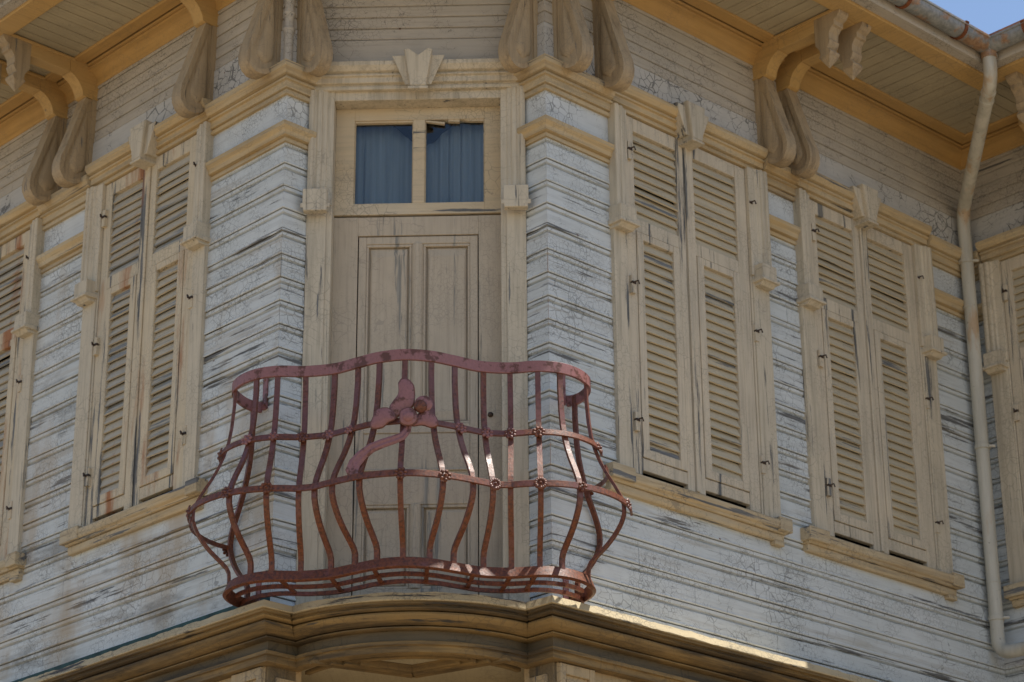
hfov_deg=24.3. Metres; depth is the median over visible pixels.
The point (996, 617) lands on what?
downpipe
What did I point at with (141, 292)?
window
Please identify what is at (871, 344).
window
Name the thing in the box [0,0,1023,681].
wooden house
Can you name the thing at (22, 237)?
window
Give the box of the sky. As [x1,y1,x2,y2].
[929,0,1023,33]
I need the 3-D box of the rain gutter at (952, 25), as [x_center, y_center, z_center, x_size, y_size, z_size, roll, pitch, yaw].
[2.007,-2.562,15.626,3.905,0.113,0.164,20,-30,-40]
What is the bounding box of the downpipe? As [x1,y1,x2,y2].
[957,48,1023,658]
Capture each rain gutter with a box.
[887,0,989,52]
[990,19,1023,51]
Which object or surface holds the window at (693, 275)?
in the wooden house
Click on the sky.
(989, 16)
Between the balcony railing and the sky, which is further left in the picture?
the balcony railing
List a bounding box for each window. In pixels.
[0,201,44,584]
[59,98,213,556]
[334,106,500,217]
[603,85,792,547]
[793,172,964,601]
[975,225,1023,608]
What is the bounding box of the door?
[352,235,492,595]
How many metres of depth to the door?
14.48 m
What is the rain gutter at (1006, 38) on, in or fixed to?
attached to the wooden house
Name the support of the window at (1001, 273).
in the wooden house
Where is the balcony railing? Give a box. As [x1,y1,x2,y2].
[186,349,632,607]
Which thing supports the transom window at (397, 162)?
in the wooden house

